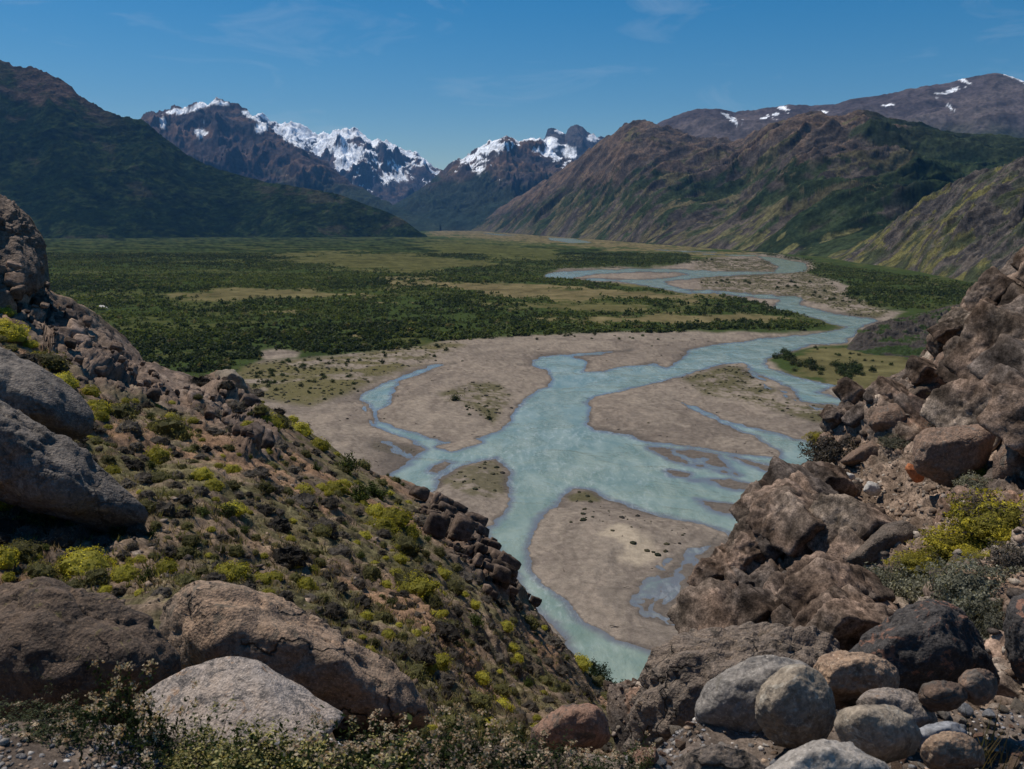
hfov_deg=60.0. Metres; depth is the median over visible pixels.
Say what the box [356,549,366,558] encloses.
leafy bush
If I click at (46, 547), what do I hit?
leafy bush
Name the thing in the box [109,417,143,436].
grey shrub
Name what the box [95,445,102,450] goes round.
grey shrub
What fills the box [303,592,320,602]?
grey shrub
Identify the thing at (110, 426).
yellow shrub
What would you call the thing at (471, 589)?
dark shrub
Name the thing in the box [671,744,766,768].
flat boulder
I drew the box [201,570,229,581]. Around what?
grey shrub
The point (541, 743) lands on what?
flowering plant
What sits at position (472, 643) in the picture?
olive shrub
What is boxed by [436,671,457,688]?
grey shrub
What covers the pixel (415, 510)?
dark shrub
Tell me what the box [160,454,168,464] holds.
olive shrub
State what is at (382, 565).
dark shrub
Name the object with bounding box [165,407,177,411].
dark shrub
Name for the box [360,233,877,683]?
river
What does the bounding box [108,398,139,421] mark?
olive shrub
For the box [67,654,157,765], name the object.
flowering plant
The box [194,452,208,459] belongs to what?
grey shrub
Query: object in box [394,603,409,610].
dark shrub
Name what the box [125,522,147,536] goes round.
grey shrub
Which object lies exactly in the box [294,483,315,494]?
yellow shrub
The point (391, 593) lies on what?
dark shrub
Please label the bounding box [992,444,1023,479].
bare slab
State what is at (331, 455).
grey shrub
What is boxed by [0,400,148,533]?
tilted slab
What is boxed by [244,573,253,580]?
olive shrub
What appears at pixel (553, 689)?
olive shrub
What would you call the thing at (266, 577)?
yellow shrub
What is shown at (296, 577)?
olive shrub
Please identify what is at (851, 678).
rough boulder
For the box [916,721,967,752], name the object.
bluish cobble
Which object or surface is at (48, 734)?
plant
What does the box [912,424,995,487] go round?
boulder
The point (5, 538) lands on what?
dark shrub
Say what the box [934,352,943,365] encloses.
cliff block
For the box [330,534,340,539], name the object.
dark shrub
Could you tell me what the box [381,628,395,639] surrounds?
yellow shrub
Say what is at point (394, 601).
leafy bush
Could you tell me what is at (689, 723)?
stone
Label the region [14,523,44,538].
grey shrub
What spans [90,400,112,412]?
yellow shrub
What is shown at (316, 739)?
flowering plant
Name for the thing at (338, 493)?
olive shrub
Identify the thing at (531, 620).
olive shrub
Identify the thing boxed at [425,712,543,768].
flowering plant
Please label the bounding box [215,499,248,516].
yellow shrub
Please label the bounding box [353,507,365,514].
grey shrub
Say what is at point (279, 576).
yellow shrub
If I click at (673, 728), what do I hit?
stone
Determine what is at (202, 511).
leafy bush
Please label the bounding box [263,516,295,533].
dark shrub
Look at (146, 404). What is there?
dark shrub
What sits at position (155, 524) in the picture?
olive shrub
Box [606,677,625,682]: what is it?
river bush
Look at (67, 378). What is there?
yellow shrub
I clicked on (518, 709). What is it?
grey shrub
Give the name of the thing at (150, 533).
leafy bush
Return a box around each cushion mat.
[881,546,948,575]
[907,519,992,559]
[938,485,1023,546]
[948,546,989,562]
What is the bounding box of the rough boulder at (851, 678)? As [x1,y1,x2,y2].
[813,650,899,706]
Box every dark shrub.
[0,532,13,543]
[17,350,41,362]
[75,437,88,441]
[75,441,88,447]
[92,423,100,430]
[95,397,113,404]
[111,584,125,595]
[124,456,146,470]
[130,402,144,413]
[142,400,155,407]
[157,542,180,558]
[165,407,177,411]
[170,450,184,457]
[173,508,194,517]
[176,492,194,503]
[186,503,195,510]
[189,373,212,386]
[201,444,212,451]
[213,444,223,451]
[216,533,230,541]
[217,378,237,389]
[223,423,236,432]
[238,578,261,590]
[245,491,253,495]
[254,502,277,516]
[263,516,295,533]
[269,542,312,567]
[272,406,285,414]
[277,588,296,602]
[300,534,310,541]
[309,512,317,518]
[320,493,341,509]
[320,569,336,581]
[320,598,347,619]
[324,469,338,476]
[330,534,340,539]
[330,579,349,593]
[334,515,346,522]
[336,621,347,626]
[342,631,352,637]
[348,591,374,608]
[351,567,360,572]
[359,619,371,629]
[369,624,379,631]
[377,549,386,555]
[377,562,385,568]
[387,591,396,596]
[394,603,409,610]
[395,590,410,597]
[406,601,418,607]
[409,639,438,665]
[411,508,421,513]
[420,686,437,702]
[429,615,464,643]
[431,726,455,741]
[440,687,454,699]
[452,605,465,617]
[458,545,466,552]
[465,665,479,676]
[466,585,474,591]
[477,634,485,642]
[495,595,508,607]
[510,661,522,674]
[512,629,519,637]
[520,698,540,712]
[526,664,533,673]
[579,682,595,702]
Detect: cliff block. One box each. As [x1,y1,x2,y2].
[840,440,882,466]
[846,520,919,567]
[853,480,862,496]
[868,403,906,432]
[909,382,941,399]
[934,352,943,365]
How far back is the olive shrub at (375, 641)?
14.08 m
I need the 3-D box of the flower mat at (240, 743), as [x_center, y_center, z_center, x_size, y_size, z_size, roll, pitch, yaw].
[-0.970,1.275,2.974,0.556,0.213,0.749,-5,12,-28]
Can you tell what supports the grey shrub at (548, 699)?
on the hillside
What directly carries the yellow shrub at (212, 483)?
on the hillside
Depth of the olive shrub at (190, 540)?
15.21 m
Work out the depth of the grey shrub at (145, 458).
21.82 m
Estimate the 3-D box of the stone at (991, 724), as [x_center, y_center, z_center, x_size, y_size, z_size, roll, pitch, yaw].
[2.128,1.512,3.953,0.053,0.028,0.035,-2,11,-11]
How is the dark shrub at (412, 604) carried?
on the hillside
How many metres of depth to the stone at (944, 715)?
4.00 m
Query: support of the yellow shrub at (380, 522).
on the hillside
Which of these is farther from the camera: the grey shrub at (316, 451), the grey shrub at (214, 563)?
the grey shrub at (316, 451)
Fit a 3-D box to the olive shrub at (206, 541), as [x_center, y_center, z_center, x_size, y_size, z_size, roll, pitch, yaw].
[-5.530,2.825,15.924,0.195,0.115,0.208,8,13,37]
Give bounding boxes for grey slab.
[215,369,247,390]
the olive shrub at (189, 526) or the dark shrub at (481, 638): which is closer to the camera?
the olive shrub at (189, 526)
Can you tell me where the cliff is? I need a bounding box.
[606,246,1023,760]
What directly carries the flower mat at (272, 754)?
on the gravel ledge
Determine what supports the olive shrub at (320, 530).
on the hillside
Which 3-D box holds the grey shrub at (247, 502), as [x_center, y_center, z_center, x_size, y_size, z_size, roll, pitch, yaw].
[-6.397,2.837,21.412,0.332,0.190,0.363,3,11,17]
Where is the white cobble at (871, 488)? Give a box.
[863,481,880,495]
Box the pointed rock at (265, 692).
[138,656,344,746]
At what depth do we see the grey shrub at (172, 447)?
24.24 m
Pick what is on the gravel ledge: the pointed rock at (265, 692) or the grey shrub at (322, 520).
the pointed rock at (265, 692)
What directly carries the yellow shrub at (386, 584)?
on the hillside
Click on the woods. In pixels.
(375, 332)
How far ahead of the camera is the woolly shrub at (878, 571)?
9.98 m
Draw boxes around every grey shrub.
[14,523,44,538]
[20,564,29,571]
[35,525,79,547]
[55,552,68,560]
[91,532,115,548]
[92,453,97,461]
[95,427,107,433]
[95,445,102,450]
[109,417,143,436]
[113,549,132,560]
[116,445,128,452]
[118,477,139,488]
[120,455,128,459]
[125,450,134,454]
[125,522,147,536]
[126,541,137,550]
[128,440,146,450]
[130,470,152,484]
[138,455,151,461]
[138,490,156,498]
[146,541,157,547]
[147,434,174,445]
[148,585,175,597]
[153,498,178,516]
[167,444,176,450]
[167,481,184,488]
[170,470,185,478]
[170,518,179,524]
[192,406,203,412]
[192,483,210,495]
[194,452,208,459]
[200,408,222,418]
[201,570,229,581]
[202,532,210,538]
[205,426,226,435]
[211,561,221,568]
[225,399,247,412]
[233,489,245,497]
[241,469,257,477]
[242,498,253,505]
[251,387,264,397]
[251,464,271,479]
[271,481,286,494]
[274,439,288,451]
[274,508,286,515]
[277,475,289,481]
[281,562,289,567]
[285,463,303,473]
[285,489,320,511]
[293,440,300,446]
[295,475,303,481]
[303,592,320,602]
[306,514,340,536]
[311,447,321,455]
[315,605,323,611]
[320,617,329,623]
[326,452,335,458]
[327,541,355,559]
[332,625,342,631]
[333,568,340,574]
[338,530,351,538]
[346,618,360,627]
[352,578,365,589]
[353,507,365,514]
[372,473,380,477]
[375,526,392,538]
[385,638,409,659]
[412,514,427,525]
[414,611,421,617]
[421,562,437,573]
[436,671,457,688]
[447,645,459,659]
[452,661,464,675]
[459,570,475,582]
[480,641,492,651]
[482,595,492,603]
[484,620,495,629]
[485,574,493,581]
[494,652,505,662]
[511,598,523,612]
[514,706,527,717]
[540,633,565,649]
[541,694,556,703]
[542,656,554,667]
[544,706,555,712]
[556,664,568,675]
[564,692,577,702]
[594,689,600,697]
[600,741,613,753]
[796,431,857,464]
[974,539,1023,578]
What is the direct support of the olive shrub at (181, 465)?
on the hillside
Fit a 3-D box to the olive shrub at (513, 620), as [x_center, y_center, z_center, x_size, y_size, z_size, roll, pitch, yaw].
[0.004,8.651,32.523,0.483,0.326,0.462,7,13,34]
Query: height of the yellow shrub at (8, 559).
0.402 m
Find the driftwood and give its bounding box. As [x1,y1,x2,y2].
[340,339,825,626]
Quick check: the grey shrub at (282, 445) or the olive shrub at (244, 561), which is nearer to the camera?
the olive shrub at (244, 561)
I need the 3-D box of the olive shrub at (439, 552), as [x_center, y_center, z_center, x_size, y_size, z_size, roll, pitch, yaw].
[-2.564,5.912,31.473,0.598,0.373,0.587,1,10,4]
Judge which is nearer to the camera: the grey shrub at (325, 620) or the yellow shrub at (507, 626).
the grey shrub at (325, 620)
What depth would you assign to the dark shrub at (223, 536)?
16.42 m
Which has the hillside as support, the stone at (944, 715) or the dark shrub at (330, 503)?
the dark shrub at (330, 503)
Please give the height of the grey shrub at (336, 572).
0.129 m
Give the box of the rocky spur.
[831,156,1023,282]
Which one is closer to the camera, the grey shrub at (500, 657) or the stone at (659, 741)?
the stone at (659, 741)
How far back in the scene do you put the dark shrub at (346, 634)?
14.04 m
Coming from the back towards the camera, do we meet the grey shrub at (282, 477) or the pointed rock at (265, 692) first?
the grey shrub at (282, 477)
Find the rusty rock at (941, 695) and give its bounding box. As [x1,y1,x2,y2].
[918,680,967,711]
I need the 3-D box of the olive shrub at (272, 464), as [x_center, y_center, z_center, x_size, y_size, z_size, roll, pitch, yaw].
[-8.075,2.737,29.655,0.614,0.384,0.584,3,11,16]
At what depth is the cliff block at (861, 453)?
15.79 m
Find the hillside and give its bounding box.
[0,209,614,756]
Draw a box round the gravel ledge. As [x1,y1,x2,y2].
[0,708,1023,768]
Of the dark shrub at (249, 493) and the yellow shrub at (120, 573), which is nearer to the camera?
the yellow shrub at (120, 573)
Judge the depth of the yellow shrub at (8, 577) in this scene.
13.21 m
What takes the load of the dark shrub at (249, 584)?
on the hillside
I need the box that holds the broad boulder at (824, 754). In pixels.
[766,739,889,768]
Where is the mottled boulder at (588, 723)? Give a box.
[530,703,610,752]
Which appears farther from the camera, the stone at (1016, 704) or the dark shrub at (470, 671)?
the dark shrub at (470, 671)
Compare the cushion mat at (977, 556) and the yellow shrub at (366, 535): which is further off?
the yellow shrub at (366, 535)
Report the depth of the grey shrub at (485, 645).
23.17 m
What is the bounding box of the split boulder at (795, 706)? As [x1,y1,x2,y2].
[755,664,836,748]
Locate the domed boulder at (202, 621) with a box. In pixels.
[159,580,430,740]
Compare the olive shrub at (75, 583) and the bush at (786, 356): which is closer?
the olive shrub at (75, 583)
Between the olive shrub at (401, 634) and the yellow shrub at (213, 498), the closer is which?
the olive shrub at (401, 634)
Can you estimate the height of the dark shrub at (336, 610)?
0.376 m
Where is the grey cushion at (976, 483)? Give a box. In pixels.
[950,470,992,492]
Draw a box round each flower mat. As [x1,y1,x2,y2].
[133,706,239,768]
[158,694,297,768]
[169,720,364,768]
[184,709,421,768]
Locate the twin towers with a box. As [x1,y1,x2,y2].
[543,124,604,160]
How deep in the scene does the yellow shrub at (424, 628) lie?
17.04 m
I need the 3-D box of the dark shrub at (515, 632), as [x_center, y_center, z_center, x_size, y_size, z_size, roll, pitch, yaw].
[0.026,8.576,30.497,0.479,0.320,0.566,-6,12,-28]
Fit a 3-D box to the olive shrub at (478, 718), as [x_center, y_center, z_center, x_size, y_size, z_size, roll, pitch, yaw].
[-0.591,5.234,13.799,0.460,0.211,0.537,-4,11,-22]
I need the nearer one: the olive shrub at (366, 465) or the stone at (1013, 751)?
the stone at (1013, 751)
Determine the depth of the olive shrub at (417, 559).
27.06 m
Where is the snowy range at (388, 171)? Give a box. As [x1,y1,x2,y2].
[255,113,440,204]
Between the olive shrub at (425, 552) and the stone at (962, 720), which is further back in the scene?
the olive shrub at (425, 552)
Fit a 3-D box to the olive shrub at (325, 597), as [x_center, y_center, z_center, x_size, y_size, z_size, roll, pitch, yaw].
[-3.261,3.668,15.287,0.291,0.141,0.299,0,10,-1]
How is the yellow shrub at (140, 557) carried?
on the hillside
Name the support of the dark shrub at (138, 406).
on the hillside
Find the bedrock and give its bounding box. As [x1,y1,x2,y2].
[621,621,845,755]
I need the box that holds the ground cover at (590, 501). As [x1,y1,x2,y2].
[199,254,888,555]
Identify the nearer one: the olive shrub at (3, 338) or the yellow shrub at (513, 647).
the yellow shrub at (513, 647)
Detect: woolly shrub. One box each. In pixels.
[863,562,902,605]
[876,549,947,603]
[918,552,1023,622]
[969,598,1006,639]
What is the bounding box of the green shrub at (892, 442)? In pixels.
[877,433,912,447]
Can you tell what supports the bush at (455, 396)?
on the valley floor
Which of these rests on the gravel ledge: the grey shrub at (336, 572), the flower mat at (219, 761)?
the flower mat at (219, 761)
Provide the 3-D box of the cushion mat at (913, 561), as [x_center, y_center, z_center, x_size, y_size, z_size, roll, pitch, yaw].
[4.728,1.989,9.907,0.914,0.276,0.820,-7,12,-33]
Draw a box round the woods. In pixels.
[47,252,973,372]
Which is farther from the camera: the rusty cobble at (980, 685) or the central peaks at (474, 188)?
the central peaks at (474, 188)
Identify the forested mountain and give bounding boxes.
[0,60,426,238]
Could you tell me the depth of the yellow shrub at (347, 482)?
36.02 m
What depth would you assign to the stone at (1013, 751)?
3.75 m
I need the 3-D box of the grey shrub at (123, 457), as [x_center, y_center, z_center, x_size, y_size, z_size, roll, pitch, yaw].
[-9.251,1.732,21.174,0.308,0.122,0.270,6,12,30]
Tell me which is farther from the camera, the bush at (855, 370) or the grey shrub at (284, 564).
the bush at (855, 370)
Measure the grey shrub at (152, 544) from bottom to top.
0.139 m
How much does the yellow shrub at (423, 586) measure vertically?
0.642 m
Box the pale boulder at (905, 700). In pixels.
[856,687,937,727]
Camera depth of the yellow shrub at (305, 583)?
15.62 m
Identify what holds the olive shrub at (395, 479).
on the hillside
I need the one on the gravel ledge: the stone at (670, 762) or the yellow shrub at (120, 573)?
the stone at (670, 762)
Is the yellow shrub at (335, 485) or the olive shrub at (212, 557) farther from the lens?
the yellow shrub at (335, 485)
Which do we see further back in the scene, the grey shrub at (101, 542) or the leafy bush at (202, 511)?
the leafy bush at (202, 511)
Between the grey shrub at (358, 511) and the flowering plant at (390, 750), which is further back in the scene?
the grey shrub at (358, 511)
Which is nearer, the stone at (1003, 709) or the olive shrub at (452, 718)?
the stone at (1003, 709)
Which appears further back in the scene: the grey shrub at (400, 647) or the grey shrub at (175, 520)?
the grey shrub at (175, 520)
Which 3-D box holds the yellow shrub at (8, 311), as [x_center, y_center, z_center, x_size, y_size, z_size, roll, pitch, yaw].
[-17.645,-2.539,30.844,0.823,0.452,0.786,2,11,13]
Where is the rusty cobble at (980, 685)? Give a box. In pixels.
[958,668,997,705]
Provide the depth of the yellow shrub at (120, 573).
13.36 m
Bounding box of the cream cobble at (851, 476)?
[847,472,854,479]
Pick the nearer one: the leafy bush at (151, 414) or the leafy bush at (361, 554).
the leafy bush at (361, 554)
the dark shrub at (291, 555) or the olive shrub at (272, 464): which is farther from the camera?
the olive shrub at (272, 464)
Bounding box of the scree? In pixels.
[0,291,612,755]
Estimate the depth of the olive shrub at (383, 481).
42.50 m
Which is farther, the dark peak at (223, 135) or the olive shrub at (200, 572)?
the dark peak at (223, 135)
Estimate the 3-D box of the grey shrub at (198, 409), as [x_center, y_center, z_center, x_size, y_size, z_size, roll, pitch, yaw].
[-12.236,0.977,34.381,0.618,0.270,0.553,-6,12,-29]
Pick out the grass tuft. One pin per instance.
(992, 750)
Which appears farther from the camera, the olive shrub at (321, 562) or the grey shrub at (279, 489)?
the grey shrub at (279, 489)
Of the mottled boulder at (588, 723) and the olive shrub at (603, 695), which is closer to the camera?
the mottled boulder at (588, 723)
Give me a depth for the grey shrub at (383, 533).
27.57 m
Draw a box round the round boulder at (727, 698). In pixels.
[695,655,809,732]
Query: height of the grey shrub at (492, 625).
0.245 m
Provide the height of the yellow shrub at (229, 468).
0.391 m
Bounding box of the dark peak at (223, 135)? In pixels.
[141,97,439,230]
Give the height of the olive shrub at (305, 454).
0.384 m
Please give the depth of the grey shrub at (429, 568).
26.81 m
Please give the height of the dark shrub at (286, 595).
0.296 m
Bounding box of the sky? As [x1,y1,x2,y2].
[0,0,1023,169]
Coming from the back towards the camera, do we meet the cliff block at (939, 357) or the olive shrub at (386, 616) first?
the cliff block at (939, 357)
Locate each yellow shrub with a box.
[0,305,17,316]
[0,317,14,325]
[0,320,30,341]
[0,501,17,510]
[0,544,20,569]
[1,571,15,581]
[20,339,39,347]
[33,554,43,560]
[52,545,116,580]
[54,370,80,387]
[80,383,100,396]
[87,400,95,404]
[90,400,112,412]
[93,408,110,421]
[97,584,111,592]
[103,424,113,428]
[104,464,121,474]
[109,561,141,583]
[130,553,147,562]
[133,588,143,595]
[143,444,173,464]
[153,557,179,574]
[186,416,200,423]
[191,466,214,480]
[203,477,224,491]
[205,526,215,531]
[211,496,219,501]
[211,559,251,581]
[213,463,223,467]
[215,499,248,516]
[222,463,242,472]
[240,420,253,425]
[253,571,273,584]
[260,412,283,431]
[260,552,268,558]
[262,588,276,593]
[266,448,273,454]
[269,570,284,581]
[285,534,296,541]
[288,415,299,421]
[288,518,297,523]
[292,420,313,436]
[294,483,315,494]
[295,576,316,589]
[307,564,320,574]
[310,437,331,451]
[315,482,329,491]
[324,490,333,495]
[325,478,349,494]
[338,479,352,487]
[358,634,366,639]
[359,499,367,504]
[359,530,373,539]
[359,610,374,620]
[364,514,402,535]
[365,503,385,517]
[365,644,377,652]
[377,503,413,527]
[381,579,392,587]
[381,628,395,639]
[389,568,400,575]
[391,569,442,600]
[392,553,409,564]
[404,522,421,538]
[411,629,422,635]
[421,626,430,632]
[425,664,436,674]
[427,724,437,729]
[430,610,443,618]
[433,653,452,671]
[436,565,452,579]
[442,609,448,616]
[460,591,469,596]
[471,600,480,609]
[474,671,491,685]
[484,717,498,727]
[493,695,514,711]
[501,620,513,632]
[509,641,519,652]
[514,652,523,662]
[532,713,541,720]
[574,652,592,672]
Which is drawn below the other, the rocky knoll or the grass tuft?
the grass tuft
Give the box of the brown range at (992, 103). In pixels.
[657,73,1023,140]
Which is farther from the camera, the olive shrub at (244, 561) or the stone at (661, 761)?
the olive shrub at (244, 561)
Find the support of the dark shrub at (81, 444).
on the hillside
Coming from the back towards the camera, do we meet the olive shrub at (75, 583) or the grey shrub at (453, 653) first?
the grey shrub at (453, 653)
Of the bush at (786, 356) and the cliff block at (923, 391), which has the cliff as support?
the cliff block at (923, 391)
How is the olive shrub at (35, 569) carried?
on the hillside
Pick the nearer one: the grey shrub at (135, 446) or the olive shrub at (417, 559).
the grey shrub at (135, 446)
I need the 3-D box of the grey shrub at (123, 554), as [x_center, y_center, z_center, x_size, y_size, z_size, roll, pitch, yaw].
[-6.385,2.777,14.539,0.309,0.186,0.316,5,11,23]
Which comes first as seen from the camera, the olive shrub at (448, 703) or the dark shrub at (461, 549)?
the olive shrub at (448, 703)
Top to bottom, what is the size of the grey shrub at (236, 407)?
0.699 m
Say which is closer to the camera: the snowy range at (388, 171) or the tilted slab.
the tilted slab
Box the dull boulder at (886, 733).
[834,704,921,763]
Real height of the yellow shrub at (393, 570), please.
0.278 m
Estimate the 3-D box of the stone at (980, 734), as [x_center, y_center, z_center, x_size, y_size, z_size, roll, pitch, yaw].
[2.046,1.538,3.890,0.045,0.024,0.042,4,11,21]
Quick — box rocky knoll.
[845,303,960,357]
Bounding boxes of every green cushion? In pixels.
[802,430,823,445]
[974,464,987,476]
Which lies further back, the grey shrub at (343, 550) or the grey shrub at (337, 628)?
the grey shrub at (343, 550)
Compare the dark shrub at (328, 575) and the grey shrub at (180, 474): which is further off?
the grey shrub at (180, 474)
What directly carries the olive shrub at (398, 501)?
on the hillside
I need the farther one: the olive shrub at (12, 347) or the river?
the river
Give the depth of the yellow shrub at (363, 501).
32.33 m
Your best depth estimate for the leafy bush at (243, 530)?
17.23 m
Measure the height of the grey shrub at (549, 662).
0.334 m
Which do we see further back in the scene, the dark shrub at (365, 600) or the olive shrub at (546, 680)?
the olive shrub at (546, 680)
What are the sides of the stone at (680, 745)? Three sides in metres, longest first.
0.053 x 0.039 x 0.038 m
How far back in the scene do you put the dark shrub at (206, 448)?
26.12 m
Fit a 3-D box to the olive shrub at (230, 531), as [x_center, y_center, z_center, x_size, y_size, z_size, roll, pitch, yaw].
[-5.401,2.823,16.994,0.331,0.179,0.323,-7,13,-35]
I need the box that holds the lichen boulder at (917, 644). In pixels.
[848,598,999,693]
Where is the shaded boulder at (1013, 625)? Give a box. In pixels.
[1003,593,1023,683]
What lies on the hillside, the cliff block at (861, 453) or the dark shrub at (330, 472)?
the dark shrub at (330, 472)
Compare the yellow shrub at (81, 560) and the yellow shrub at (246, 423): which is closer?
the yellow shrub at (81, 560)
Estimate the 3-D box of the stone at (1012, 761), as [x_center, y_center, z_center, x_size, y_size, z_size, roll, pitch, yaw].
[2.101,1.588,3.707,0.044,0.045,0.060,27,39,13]
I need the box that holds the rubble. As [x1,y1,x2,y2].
[606,267,1023,758]
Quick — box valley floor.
[43,231,970,649]
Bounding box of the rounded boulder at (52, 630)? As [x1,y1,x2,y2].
[0,576,180,724]
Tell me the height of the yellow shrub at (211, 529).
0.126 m
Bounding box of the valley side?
[471,110,1023,256]
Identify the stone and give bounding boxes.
[633,747,658,766]
[655,737,664,744]
[656,754,666,765]
[659,750,665,756]
[666,759,673,765]
[669,725,681,734]
[675,741,685,750]
[685,721,694,726]
[769,758,776,764]
[891,761,902,768]
[905,463,923,482]
[920,731,984,768]
[936,711,949,719]
[957,703,973,716]
[958,717,966,723]
[973,732,983,737]
[975,737,987,748]
[982,709,995,718]
[982,720,994,727]
[997,705,1009,712]
[1008,755,1019,768]
[1009,697,1023,710]
[1010,748,1023,761]
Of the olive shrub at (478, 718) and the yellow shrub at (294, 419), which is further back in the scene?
the yellow shrub at (294, 419)
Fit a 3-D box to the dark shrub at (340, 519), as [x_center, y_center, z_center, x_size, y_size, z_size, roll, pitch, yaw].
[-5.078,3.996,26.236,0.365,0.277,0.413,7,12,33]
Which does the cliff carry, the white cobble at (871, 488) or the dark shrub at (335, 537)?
the white cobble at (871, 488)
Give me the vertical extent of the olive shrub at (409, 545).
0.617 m
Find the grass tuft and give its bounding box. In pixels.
[963,697,1023,768]
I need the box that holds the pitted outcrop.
[0,194,46,295]
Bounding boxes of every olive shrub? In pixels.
[0,334,8,342]
[0,537,46,562]
[5,343,18,350]
[11,568,21,574]
[22,559,62,578]
[31,346,75,371]
[65,576,86,588]
[82,565,110,586]
[88,436,104,444]
[98,453,117,464]
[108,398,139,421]
[137,497,159,512]
[143,411,198,441]
[147,551,158,559]
[148,468,178,482]
[149,519,162,528]
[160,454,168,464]
[164,489,178,496]
[170,569,202,586]
[173,544,198,559]
[177,464,188,468]
[178,532,202,546]
[180,520,194,529]
[182,446,197,452]
[187,458,198,463]
[189,443,200,449]
[193,393,202,399]
[194,566,209,575]
[201,539,208,545]
[210,553,219,559]
[214,544,227,552]
[222,443,235,451]
[225,479,242,489]
[226,526,239,536]
[226,543,246,557]
[234,559,250,567]
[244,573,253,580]
[251,403,270,413]
[251,533,262,539]
[252,549,258,555]
[254,479,275,494]
[266,461,278,467]
[272,411,291,428]
[280,485,294,495]
[285,498,295,504]
[289,572,302,581]
[299,449,313,457]
[309,546,322,556]
[312,522,332,537]
[314,556,326,566]
[317,593,330,602]
[333,488,342,496]
[335,464,348,472]
[357,457,371,470]
[362,562,384,582]
[366,635,380,647]
[373,609,395,624]
[375,601,385,609]
[377,478,389,485]
[379,541,387,547]
[390,476,401,482]
[390,532,423,555]
[390,564,429,587]
[392,498,402,503]
[396,631,408,639]
[399,660,431,684]
[404,618,414,624]
[414,556,422,562]
[416,725,432,741]
[421,549,431,556]
[423,591,444,609]
[433,615,462,629]
[434,546,446,557]
[434,560,442,566]
[434,711,462,732]
[443,701,452,707]
[445,578,466,595]
[451,562,461,571]
[453,640,463,646]
[464,638,477,647]
[465,628,471,635]
[468,686,495,715]
[470,711,486,726]
[492,682,510,697]
[492,727,500,736]
[499,717,530,743]
[509,617,516,623]
[509,685,518,694]
[525,613,542,629]
[538,674,554,686]
[548,685,558,692]
[560,682,571,692]
[565,654,571,660]
[591,676,605,687]
[601,690,607,699]
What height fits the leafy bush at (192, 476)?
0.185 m
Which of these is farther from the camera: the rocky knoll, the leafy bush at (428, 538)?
the rocky knoll
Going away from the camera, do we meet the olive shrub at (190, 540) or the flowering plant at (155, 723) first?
the flowering plant at (155, 723)
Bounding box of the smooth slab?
[0,347,93,439]
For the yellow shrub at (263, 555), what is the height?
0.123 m
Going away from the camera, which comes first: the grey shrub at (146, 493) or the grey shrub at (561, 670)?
the grey shrub at (146, 493)
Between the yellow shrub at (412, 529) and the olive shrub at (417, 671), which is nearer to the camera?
the olive shrub at (417, 671)
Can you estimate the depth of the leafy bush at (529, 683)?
23.51 m
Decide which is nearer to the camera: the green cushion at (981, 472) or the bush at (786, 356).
the green cushion at (981, 472)
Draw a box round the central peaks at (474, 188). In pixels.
[394,135,572,230]
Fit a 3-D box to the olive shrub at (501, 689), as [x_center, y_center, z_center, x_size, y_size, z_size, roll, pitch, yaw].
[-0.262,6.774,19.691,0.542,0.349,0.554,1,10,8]
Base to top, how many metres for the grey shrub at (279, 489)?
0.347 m
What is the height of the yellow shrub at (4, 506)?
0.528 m
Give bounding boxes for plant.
[0,683,92,741]
[6,689,124,749]
[33,691,101,750]
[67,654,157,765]
[81,677,199,768]
[255,705,365,768]
[283,732,430,768]
[293,708,391,768]
[353,712,432,768]
[356,702,466,768]
[361,733,449,768]
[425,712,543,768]
[433,703,520,768]
[453,708,572,768]
[494,740,580,768]
[507,727,603,768]
[542,739,622,768]
[593,724,655,768]
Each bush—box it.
[41,544,49,549]
[107,523,125,538]
[135,564,158,583]
[144,411,156,419]
[145,526,158,537]
[146,459,157,467]
[186,473,194,479]
[194,505,212,517]
[215,500,239,519]
[238,524,250,533]
[310,462,321,470]
[333,450,362,475]
[350,479,374,501]
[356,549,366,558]
[362,480,390,499]
[383,597,397,605]
[424,535,431,541]
[450,392,462,399]
[469,612,484,626]
[523,675,534,687]
[589,658,612,678]
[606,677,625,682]
[770,352,781,358]
[783,351,791,358]
[808,357,816,363]
[808,363,816,369]
[832,359,840,365]
[836,367,844,374]
[848,366,862,373]
[868,365,876,370]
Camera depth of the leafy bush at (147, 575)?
13.39 m
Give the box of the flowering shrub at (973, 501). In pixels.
[951,486,1017,522]
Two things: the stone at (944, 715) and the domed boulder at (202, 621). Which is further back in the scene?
the domed boulder at (202, 621)
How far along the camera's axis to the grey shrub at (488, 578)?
33.72 m
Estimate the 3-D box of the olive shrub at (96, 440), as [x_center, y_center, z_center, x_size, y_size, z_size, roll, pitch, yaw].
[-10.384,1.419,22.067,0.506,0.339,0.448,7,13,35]
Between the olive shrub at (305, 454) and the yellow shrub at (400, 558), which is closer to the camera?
the yellow shrub at (400, 558)
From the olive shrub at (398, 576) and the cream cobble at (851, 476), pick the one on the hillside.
the olive shrub at (398, 576)

